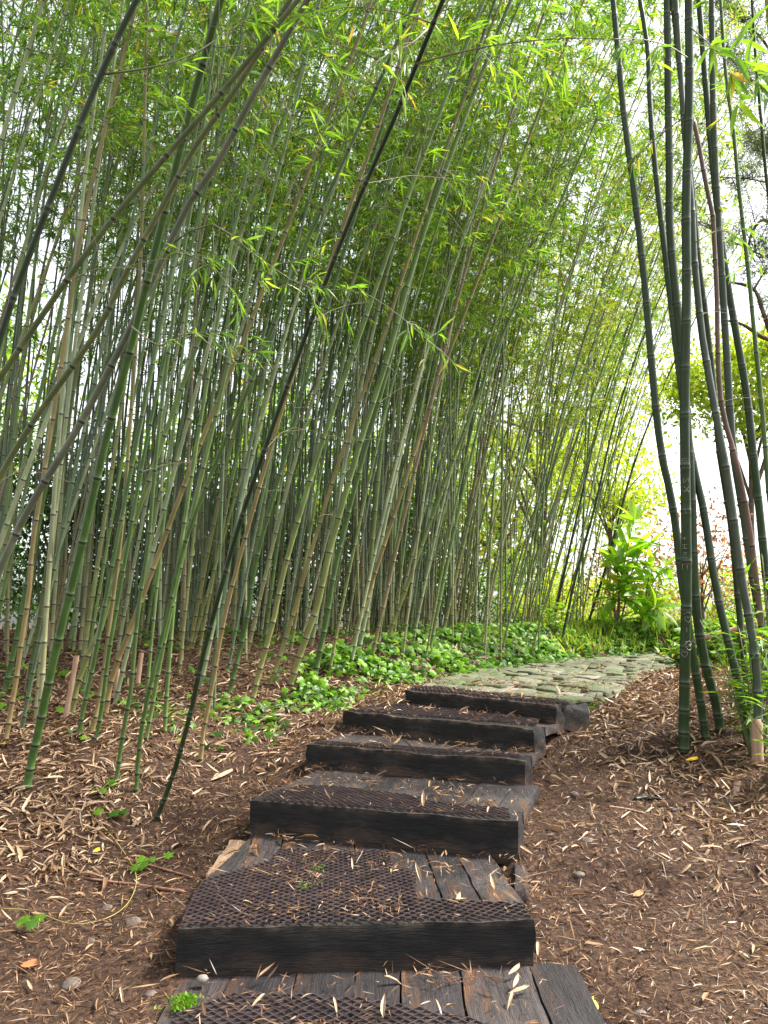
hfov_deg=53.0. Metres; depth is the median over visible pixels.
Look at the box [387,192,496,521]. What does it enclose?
bamboo
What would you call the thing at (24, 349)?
bamboo
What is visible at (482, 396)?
bamboo
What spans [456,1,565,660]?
bamboo
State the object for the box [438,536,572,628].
green bush
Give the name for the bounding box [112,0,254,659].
bamboo
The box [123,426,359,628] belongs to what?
evergreen shrub
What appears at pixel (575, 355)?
bamboo
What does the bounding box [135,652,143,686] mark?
bamboo stump
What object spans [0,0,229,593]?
bamboo
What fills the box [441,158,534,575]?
bamboo
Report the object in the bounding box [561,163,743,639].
bamboo
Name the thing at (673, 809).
stick
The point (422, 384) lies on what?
bamboo
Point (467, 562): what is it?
bamboo
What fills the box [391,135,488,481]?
bamboo
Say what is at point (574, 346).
bamboo
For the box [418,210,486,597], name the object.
bamboo
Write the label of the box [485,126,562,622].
bamboo
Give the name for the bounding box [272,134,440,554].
bamboo
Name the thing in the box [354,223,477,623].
bamboo
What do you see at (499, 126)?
bamboo
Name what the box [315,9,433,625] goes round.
bamboo
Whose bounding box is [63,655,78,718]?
bamboo stump
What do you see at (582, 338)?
bamboo
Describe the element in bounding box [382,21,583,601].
bamboo
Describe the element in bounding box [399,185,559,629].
bamboo
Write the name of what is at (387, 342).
bamboo
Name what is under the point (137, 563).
bamboo
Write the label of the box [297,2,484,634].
bamboo
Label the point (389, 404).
bamboo
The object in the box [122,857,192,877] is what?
stick
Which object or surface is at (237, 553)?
bamboo
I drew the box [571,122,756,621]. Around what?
bamboo
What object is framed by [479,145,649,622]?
bamboo
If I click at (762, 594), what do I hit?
leafy plant
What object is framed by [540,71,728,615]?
bamboo
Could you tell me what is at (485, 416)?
bamboo
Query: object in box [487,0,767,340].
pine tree
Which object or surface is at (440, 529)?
bamboo
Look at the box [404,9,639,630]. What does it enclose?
bamboo
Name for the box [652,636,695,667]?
leafy plant
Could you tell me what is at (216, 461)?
bamboo
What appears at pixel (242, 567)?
bamboo
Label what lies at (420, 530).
bamboo
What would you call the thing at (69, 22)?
bamboo
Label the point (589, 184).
bamboo
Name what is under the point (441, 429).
bamboo
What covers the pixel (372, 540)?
bamboo
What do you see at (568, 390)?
bamboo
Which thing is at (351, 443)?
bamboo
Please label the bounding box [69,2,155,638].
bamboo
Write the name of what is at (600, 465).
bamboo
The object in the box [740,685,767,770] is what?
young bamboo
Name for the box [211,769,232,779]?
fallen sheath
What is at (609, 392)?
bamboo
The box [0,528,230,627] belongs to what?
evergreen shrub
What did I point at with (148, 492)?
bamboo
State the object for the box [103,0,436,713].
bamboo
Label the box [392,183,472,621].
bamboo
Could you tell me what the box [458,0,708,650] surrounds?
bamboo
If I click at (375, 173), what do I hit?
bamboo
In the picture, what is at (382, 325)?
bamboo
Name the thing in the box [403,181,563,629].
bamboo
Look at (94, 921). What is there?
vine runner
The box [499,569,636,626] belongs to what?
green bush
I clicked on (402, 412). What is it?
bamboo
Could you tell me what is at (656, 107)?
bamboo
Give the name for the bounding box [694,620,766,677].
bamboo rail
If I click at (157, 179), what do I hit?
bamboo
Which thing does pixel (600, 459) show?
bamboo
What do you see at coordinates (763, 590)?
young bamboo
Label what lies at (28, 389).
bamboo
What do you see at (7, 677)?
bamboo
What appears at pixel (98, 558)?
bamboo
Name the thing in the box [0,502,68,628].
evergreen shrub
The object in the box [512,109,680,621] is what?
bamboo
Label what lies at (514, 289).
bamboo
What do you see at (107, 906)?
stone
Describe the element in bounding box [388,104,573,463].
bamboo
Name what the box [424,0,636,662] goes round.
bamboo
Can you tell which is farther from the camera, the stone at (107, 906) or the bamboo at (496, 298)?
the bamboo at (496, 298)
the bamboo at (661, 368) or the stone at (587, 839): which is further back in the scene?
the bamboo at (661, 368)
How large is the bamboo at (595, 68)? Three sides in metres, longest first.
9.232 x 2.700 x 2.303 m
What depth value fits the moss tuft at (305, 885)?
3.11 m
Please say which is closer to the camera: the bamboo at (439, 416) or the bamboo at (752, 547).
the bamboo at (752, 547)
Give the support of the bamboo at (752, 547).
on the ground at (598, 866)
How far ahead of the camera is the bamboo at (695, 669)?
5.01 m
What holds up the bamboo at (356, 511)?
on the ground at (598, 866)
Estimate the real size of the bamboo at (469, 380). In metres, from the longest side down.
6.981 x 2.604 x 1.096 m
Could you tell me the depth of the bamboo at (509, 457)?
14.80 m
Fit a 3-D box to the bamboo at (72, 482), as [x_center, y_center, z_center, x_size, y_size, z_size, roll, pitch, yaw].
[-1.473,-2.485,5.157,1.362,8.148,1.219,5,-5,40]
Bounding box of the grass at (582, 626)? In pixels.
[542,614,759,667]
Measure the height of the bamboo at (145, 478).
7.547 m
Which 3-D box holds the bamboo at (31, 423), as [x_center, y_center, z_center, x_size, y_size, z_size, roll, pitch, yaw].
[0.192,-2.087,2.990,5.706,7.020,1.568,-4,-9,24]
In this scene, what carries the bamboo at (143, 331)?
on the ground at (598, 866)
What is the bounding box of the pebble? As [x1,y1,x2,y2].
[196,974,208,983]
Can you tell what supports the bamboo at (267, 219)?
on the ground at (598, 866)
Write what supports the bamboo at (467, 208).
on the ground at (598, 866)
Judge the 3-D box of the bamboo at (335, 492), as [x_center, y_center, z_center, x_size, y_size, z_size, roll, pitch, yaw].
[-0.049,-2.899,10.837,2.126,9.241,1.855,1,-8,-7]
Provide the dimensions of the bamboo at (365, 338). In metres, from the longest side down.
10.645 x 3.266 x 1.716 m
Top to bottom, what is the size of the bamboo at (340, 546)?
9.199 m
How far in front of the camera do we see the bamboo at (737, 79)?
4.74 m
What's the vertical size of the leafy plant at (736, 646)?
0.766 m
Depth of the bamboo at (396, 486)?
9.86 m
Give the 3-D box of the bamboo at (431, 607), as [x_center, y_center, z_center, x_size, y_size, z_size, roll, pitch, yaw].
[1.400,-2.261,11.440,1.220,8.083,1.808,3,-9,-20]
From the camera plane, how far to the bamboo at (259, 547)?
6.25 m
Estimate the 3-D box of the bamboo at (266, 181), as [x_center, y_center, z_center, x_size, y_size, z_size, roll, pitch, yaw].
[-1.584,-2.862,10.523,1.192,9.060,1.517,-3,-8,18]
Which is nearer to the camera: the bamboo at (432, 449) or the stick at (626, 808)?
the stick at (626, 808)
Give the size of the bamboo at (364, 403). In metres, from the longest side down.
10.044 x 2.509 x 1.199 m
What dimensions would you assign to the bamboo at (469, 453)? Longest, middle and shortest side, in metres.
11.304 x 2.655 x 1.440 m
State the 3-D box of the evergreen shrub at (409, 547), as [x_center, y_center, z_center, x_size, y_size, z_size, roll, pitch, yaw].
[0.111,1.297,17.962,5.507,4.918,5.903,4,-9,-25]
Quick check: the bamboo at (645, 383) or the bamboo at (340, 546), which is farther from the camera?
the bamboo at (645, 383)
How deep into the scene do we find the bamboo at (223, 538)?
8.56 m
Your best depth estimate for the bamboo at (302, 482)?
10.68 m
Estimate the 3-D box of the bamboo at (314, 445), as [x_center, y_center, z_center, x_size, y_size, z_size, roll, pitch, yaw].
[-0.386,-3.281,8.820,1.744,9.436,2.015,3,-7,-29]
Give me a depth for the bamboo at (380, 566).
10.27 m
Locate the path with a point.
(529, 674)
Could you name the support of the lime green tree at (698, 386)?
on the ground at (598, 866)
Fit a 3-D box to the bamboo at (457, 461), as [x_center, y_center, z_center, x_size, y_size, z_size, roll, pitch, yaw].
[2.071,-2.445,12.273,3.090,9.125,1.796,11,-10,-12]
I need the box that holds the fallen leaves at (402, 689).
[0,627,767,1023]
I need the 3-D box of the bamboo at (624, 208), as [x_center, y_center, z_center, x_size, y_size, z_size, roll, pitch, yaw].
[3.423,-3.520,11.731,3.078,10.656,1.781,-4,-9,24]
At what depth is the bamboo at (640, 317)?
12.76 m
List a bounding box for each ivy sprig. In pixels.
[16,914,45,931]
[55,670,70,676]
[88,779,117,794]
[93,808,127,816]
[130,851,173,871]
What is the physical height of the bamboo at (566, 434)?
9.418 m
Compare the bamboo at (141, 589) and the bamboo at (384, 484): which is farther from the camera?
the bamboo at (384, 484)
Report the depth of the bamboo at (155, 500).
8.56 m
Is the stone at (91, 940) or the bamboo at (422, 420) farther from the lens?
the bamboo at (422, 420)
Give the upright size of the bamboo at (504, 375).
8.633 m
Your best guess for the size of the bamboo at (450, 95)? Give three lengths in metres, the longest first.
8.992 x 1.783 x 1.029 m
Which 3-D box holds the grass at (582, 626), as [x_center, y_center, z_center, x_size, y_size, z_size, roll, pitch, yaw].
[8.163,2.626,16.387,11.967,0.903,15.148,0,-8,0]
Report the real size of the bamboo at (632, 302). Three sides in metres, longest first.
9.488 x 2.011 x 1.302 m
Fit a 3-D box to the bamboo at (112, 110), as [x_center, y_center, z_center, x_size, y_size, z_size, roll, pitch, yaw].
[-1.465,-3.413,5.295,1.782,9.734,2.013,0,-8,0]
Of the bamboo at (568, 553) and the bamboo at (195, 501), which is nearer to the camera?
the bamboo at (195, 501)
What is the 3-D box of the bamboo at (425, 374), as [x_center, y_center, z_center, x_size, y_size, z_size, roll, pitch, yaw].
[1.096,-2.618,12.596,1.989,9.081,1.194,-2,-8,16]
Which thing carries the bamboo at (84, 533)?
on the ground at (598, 866)
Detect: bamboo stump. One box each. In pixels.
[24,660,29,691]
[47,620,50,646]
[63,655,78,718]
[113,668,119,696]
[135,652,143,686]
[732,781,740,793]
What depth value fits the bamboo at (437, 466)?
15.14 m
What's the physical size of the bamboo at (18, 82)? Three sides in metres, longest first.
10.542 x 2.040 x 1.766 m
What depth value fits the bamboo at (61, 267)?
7.31 m
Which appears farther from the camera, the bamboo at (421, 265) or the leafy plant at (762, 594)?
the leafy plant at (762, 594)
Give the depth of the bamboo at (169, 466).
6.16 m
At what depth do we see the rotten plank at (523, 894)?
3.24 m
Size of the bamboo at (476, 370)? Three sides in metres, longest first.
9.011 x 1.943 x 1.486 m
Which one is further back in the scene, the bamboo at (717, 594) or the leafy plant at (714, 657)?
the leafy plant at (714, 657)
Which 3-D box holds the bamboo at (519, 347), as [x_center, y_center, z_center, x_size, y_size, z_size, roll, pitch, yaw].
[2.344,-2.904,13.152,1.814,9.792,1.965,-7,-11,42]
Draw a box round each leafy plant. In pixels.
[538,601,571,631]
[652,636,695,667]
[675,618,737,668]
[693,608,755,667]
[750,593,766,636]
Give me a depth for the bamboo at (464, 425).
15.42 m
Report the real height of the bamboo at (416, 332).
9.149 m
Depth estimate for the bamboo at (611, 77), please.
11.19 m
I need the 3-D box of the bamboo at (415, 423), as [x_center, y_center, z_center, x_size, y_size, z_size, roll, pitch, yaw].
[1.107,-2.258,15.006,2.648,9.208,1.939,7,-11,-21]
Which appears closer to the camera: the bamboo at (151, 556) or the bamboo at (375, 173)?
the bamboo at (151, 556)
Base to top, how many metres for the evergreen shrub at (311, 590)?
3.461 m
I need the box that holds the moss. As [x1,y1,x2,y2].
[588,698,604,710]
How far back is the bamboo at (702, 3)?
5.76 m
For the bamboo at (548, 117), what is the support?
on the ground at (598, 866)
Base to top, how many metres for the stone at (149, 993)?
0.031 m
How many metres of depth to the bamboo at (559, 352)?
11.33 m
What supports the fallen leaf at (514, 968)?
on the timber step at (565, 985)
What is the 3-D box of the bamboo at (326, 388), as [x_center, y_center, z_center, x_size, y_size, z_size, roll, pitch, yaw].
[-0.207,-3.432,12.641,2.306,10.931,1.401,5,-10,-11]
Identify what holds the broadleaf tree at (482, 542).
on the ground at (598, 866)
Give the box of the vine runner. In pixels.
[0,810,136,923]
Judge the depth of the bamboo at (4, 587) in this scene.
6.77 m
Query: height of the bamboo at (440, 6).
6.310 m
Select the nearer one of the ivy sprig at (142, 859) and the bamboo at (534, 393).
the ivy sprig at (142, 859)
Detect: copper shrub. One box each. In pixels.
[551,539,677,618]
[599,486,760,623]
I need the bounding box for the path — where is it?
[422,653,678,706]
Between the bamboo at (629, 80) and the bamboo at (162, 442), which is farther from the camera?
the bamboo at (629, 80)
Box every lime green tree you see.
[528,390,710,618]
[630,302,767,612]
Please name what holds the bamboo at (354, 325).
on the ground at (598, 866)
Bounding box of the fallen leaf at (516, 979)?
[513,973,518,986]
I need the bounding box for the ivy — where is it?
[0,619,719,750]
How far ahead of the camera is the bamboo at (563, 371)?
14.83 m
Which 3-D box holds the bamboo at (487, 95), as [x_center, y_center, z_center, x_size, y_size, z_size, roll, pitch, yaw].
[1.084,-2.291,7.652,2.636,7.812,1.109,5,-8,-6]
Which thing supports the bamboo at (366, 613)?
on the ground at (598, 866)
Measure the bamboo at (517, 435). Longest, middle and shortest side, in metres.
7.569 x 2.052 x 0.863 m
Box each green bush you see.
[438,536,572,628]
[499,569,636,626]
[514,553,677,620]
[610,553,765,621]
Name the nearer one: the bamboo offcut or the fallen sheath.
the bamboo offcut
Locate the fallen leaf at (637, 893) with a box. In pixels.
[633,889,642,895]
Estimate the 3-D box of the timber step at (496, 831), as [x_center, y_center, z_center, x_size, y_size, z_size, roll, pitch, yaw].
[0.114,1.600,4.177,1.374,0.214,0.980,-3,-8,18]
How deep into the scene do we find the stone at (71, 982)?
2.65 m
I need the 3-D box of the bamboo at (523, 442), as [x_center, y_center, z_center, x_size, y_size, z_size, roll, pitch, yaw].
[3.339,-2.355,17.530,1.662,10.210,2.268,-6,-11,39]
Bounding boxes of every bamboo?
[0,0,95,210]
[0,0,106,505]
[0,0,124,583]
[0,0,139,223]
[0,0,147,325]
[0,0,161,179]
[0,0,165,448]
[0,0,185,363]
[0,0,191,501]
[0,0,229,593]
[0,0,239,403]
[0,0,273,617]
[0,0,286,349]
[0,0,300,381]
[0,0,324,550]
[0,0,402,483]
[0,0,471,577]
[0,0,519,667]
[0,1,176,506]
[0,19,130,558]
[1,0,204,691]
[1,3,194,741]
[4,0,209,694]
[6,0,259,729]
[19,0,156,657]
[20,0,349,668]
[21,0,136,659]
[22,0,223,790]
[28,0,203,722]
[28,0,286,652]
[36,0,251,666]
[38,0,195,709]
[48,1,305,664]
[51,0,253,593]
[54,1,266,632]
[59,0,270,733]
[65,0,302,717]
[67,2,216,650]
[67,27,273,649]
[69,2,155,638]
[69,6,263,513]
[70,0,429,714]
[76,0,351,735]
[76,8,258,488]
[81,0,295,688]
[94,0,250,739]
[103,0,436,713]
[107,0,266,642]
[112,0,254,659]
[112,0,422,704]
[114,1,343,660]
[114,4,275,636]
[114,19,344,782]
[119,28,226,612]
[123,46,293,581]
[130,0,328,654]
[133,0,427,792]
[133,1,273,645]
[141,1,325,733]
[143,0,325,648]
[144,0,245,702]
[144,0,422,740]
[150,0,265,638]
[154,0,629,820]
[161,6,299,629]
[177,1,422,635]
[178,0,379,674]
[178,1,343,636]
[184,0,425,537]
[188,0,271,708]
[188,0,385,646]
[190,0,363,509]
[191,0,404,649]
[192,135,340,634]
[194,0,388,654]
[194,71,399,633]
[198,0,538,761]
[198,13,323,541]
[199,0,454,685]
[199,1,349,646]
[200,0,407,694]
[201,101,318,639]
[203,0,376,623]
[220,43,316,636]
[223,3,303,661]
[224,50,492,634]
[226,0,408,672]
[226,67,323,627]
[227,0,455,693]
[247,0,524,649]
[250,0,562,699]
[260,0,480,634]
[263,5,443,642]
[269,0,568,685]
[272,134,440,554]
[282,0,418,631]
[282,0,483,656]
[282,0,498,639]
[282,90,437,631]
[284,175,355,609]
[287,0,556,686]
[287,73,470,547]
[288,0,522,649]
[290,28,445,614]
[293,107,417,605]
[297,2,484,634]
[300,0,515,629]
[302,0,551,634]
[304,0,526,645]
[307,2,426,629]
[308,16,450,634]
[308,225,447,615]
[310,109,416,622]
[312,0,512,680]
[312,1,432,639]
[315,0,483,599]
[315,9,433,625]
[317,28,470,635]
[322,0,538,670]
[323,0,473,649]
[325,48,573,631]
[327,97,452,495]
[331,0,402,632]
[336,78,448,610]
[336,229,490,588]
[337,2,491,632]
[342,127,433,614]
[345,56,543,637]
[347,58,448,612]
[350,0,611,667]
[351,0,585,633]
[351,0,590,644]
[351,244,427,575]
[352,14,491,533]
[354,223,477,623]
[358,0,629,650]
[360,0,552,610]
[360,162,432,527]
[365,1,473,633]
[367,55,488,611]
[368,4,468,632]
[369,126,442,615]
[370,5,507,628]
[370,7,578,612]
[370,253,441,541]
[371,207,498,623]
[372,0,625,653]
[372,128,460,629]
[374,85,536,545]
[377,0,566,648]
[377,322,487,623]
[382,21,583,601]
[384,0,566,613]
[384,67,446,564]
[386,0,535,631]
[386,0,651,640]
[387,5,557,580]
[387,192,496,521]
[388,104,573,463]
[388,204,534,628]
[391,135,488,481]
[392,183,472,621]
[393,0,561,660]
[393,82,609,631]
[393,201,455,621]
[394,91,494,613]
[396,181,494,526]
[397,85,585,631]
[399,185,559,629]
[400,2,554,628]
[401,0,504,628]
[403,101,507,627]
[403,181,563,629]
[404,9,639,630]
[408,249,433,616]
[408,291,525,624]
[410,228,486,581]
[412,82,622,641]
[412,119,509,570]
[413,56,577,615]
[413,117,630,628]
[417,244,529,628]
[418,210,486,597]
[421,4,509,632]
[421,44,600,624]
[422,183,562,625]
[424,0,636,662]
[424,304,532,628]
[425,184,495,593]
[425,225,513,628]
[427,0,670,652]
[427,7,522,633]
[427,191,458,627]
[428,217,464,627]
[429,18,542,640]
[430,4,506,624]
[430,87,528,625]
[430,121,584,606]
[431,110,476,598]
[432,0,613,627]
[437,272,500,625]
[440,1,551,623]
[440,222,575,627]
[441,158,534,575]
[442,0,612,623]
[442,48,639,628]
[443,48,586,622]
[444,218,510,585]
[445,214,546,618]
[446,0,636,626]
[448,0,595,659]
[451,0,674,624]
[453,140,548,621]
[453,236,541,623]
[455,231,505,585]
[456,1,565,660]
[456,44,606,619]
[456,205,592,611]
[457,95,682,624]
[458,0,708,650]
[458,50,641,629]
[459,68,640,609]
[462,122,567,626]
[467,154,570,593]
[469,87,575,593]
[471,117,575,627]
[474,4,671,596]
[475,131,664,623]
[475,237,558,593]
[475,273,594,602]
[479,0,745,649]
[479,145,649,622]
[482,274,542,617]
[483,4,621,648]
[483,66,677,624]
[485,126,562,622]
[490,159,530,531]
[494,218,560,596]
[495,159,665,627]
[500,111,541,621]
[502,0,758,654]
[502,215,657,622]
[503,134,664,622]
[503,215,575,616]
[506,31,602,576]
[507,9,743,620]
[507,53,615,619]
[507,258,656,621]
[511,0,684,621]
[512,35,760,623]
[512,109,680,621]
[517,122,664,621]
[520,44,750,625]
[520,142,682,507]
[522,52,696,647]
[526,279,666,621]
[527,69,751,599]
[529,0,767,655]
[529,164,649,608]
[530,128,630,623]
[530,226,596,616]
[530,279,665,619]
[531,58,765,607]
[531,194,664,623]
[536,264,647,620]
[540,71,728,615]
[541,0,710,740]
[541,145,727,622]
[545,0,767,752]
[551,125,644,618]
[551,232,727,618]
[552,238,655,614]
[553,200,679,621]
[553,216,752,608]
[553,228,679,615]
[555,159,676,593]
[555,195,630,618]
[555,229,631,613]
[557,20,647,622]
[561,160,764,618]
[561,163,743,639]
[563,0,725,731]
[564,230,658,615]
[567,89,724,623]
[568,216,681,630]
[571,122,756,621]
[576,20,767,624]
[579,183,679,605]
[581,87,755,619]
[586,121,728,618]
[588,209,765,619]
[592,205,713,606]
[634,0,767,616]
[638,0,750,745]
[651,0,767,504]
[657,0,767,764]
[670,0,752,709]
[684,82,767,706]
[692,0,767,303]
[700,614,767,755]
[709,0,767,648]
[710,554,767,704]
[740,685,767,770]
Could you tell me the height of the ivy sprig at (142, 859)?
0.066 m
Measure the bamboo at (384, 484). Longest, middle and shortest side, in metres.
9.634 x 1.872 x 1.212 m
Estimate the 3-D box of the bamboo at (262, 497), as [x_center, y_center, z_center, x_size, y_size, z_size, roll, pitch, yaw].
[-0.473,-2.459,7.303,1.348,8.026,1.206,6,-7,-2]
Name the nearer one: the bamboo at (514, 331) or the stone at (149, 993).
the stone at (149, 993)
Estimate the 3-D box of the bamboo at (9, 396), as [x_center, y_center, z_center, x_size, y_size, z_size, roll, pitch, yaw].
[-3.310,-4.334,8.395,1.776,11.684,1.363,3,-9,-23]
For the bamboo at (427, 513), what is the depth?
10.80 m
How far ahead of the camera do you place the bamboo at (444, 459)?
14.11 m
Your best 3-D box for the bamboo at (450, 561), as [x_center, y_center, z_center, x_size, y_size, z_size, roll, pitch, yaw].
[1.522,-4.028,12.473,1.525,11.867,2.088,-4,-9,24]
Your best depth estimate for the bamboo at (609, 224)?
14.21 m
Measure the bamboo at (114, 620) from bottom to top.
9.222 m
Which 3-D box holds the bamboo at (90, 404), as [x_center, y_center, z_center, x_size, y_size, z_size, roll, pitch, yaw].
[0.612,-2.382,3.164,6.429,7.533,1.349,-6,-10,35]
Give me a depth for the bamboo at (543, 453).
16.44 m
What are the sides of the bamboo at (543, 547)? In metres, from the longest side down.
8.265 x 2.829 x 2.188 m
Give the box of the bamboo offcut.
[634,796,665,800]
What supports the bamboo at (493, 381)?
on the ground at (598, 866)
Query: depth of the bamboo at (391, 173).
9.75 m
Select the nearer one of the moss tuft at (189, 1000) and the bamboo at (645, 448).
the moss tuft at (189, 1000)
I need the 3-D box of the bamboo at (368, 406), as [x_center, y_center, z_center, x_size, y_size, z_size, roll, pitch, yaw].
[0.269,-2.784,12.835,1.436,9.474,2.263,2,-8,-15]
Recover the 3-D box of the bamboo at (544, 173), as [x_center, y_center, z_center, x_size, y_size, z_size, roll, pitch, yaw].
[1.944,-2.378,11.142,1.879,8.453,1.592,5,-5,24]
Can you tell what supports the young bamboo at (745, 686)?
on the ground at (598, 866)
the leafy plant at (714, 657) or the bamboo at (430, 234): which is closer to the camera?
the leafy plant at (714, 657)
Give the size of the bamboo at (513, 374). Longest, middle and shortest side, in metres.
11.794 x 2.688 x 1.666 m
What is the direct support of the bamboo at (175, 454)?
on the ground at (598, 866)
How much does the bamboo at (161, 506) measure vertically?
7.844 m
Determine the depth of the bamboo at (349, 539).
13.70 m
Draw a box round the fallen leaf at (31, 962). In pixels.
[21,959,37,966]
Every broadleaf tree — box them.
[0,261,128,546]
[27,344,415,627]
[331,362,680,625]
[347,201,717,593]
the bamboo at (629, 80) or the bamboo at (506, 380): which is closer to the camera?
the bamboo at (629, 80)
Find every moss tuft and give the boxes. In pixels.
[154,991,203,1012]
[297,879,319,890]
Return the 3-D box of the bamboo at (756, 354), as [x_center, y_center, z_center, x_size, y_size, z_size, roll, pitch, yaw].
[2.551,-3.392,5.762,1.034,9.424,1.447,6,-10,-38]
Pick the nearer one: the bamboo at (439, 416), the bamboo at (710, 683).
the bamboo at (710, 683)
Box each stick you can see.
[83,877,184,893]
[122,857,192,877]
[609,805,643,812]
[671,807,687,811]
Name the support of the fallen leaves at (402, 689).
on the ground at (598, 866)
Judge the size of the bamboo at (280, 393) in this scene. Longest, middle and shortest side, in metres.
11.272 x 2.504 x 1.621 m
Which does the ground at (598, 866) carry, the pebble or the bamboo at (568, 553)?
the bamboo at (568, 553)
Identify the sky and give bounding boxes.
[0,0,767,625]
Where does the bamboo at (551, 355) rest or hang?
on the ground at (598, 866)
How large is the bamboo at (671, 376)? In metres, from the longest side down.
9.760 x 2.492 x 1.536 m
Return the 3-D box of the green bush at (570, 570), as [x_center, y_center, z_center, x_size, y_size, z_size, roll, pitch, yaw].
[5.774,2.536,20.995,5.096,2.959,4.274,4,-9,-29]
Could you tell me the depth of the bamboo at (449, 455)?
14.62 m
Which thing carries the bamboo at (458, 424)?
on the ground at (598, 866)
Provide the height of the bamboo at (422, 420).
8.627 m
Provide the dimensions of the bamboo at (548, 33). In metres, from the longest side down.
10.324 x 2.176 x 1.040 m
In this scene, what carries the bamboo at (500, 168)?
on the ground at (598, 866)
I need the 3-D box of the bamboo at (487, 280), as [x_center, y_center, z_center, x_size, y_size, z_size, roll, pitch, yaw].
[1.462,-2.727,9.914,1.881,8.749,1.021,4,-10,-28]
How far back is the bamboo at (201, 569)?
9.20 m
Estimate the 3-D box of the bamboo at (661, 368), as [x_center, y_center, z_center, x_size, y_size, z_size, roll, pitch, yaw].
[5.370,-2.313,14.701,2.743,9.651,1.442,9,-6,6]
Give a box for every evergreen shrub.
[0,395,195,630]
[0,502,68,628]
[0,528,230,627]
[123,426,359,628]
[217,531,437,628]
[288,465,536,629]
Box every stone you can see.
[61,977,80,990]
[86,938,94,942]
[102,904,112,908]
[108,1011,117,1016]
[125,917,141,925]
[143,990,155,996]
[569,791,578,796]
[573,871,584,877]
[582,837,592,841]
[634,1009,645,1015]
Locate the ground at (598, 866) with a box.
[0,626,767,1023]
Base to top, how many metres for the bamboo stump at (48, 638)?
0.308 m
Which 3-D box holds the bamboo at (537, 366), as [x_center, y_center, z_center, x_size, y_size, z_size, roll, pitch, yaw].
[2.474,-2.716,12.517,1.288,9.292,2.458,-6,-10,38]
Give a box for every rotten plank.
[206,840,251,878]
[514,863,529,900]
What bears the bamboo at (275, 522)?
on the ground at (598, 866)
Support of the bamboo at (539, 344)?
on the ground at (598, 866)
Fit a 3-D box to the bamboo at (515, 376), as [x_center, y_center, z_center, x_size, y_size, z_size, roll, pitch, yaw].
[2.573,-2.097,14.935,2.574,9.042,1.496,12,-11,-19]
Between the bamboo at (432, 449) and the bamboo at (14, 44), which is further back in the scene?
the bamboo at (432, 449)
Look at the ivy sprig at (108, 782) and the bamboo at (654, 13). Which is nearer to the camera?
the ivy sprig at (108, 782)
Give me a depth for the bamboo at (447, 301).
10.65 m
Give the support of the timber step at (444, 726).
on the ground at (598, 866)
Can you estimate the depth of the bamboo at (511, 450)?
15.91 m
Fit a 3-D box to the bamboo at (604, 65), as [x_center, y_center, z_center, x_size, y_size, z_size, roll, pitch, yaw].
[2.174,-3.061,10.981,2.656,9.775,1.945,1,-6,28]
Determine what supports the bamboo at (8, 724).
on the ground at (598, 866)
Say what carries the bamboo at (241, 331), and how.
on the ground at (598, 866)
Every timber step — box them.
[157,963,604,1023]
[175,835,535,982]
[250,769,539,863]
[305,733,539,784]
[342,703,558,758]
[405,686,589,733]
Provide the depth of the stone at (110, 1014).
2.50 m
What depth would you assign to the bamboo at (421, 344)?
13.27 m
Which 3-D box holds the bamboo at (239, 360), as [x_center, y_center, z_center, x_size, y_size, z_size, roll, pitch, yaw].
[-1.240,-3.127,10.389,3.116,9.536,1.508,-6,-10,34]
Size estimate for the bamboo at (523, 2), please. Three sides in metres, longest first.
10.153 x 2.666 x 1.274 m
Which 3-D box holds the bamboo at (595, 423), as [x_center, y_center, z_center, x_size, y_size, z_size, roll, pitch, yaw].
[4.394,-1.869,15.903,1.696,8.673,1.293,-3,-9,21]
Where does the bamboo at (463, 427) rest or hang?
on the ground at (598, 866)
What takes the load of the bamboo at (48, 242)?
on the ground at (598, 866)
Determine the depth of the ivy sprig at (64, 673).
6.72 m
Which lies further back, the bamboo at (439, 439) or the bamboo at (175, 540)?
the bamboo at (439, 439)
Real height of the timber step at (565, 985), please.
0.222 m
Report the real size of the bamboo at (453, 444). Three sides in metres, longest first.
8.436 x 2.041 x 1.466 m
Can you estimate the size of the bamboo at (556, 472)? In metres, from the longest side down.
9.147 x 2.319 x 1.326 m
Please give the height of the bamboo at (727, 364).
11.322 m
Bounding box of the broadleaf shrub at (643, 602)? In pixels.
[588,498,680,636]
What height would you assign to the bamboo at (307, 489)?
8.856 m
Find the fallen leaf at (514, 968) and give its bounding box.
[508,963,519,973]
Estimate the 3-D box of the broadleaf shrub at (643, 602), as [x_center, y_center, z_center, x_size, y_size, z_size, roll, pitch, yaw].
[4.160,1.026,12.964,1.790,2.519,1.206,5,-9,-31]
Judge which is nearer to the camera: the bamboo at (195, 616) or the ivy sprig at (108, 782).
the ivy sprig at (108, 782)
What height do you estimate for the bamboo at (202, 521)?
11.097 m
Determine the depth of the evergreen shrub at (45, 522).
13.10 m
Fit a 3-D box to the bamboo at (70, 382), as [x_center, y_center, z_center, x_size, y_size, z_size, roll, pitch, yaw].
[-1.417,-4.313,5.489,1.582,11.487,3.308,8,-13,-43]
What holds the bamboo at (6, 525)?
on the ground at (598, 866)
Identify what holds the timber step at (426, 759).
on the ground at (598, 866)
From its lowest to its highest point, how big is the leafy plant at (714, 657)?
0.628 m
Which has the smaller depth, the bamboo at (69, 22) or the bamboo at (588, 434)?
the bamboo at (69, 22)

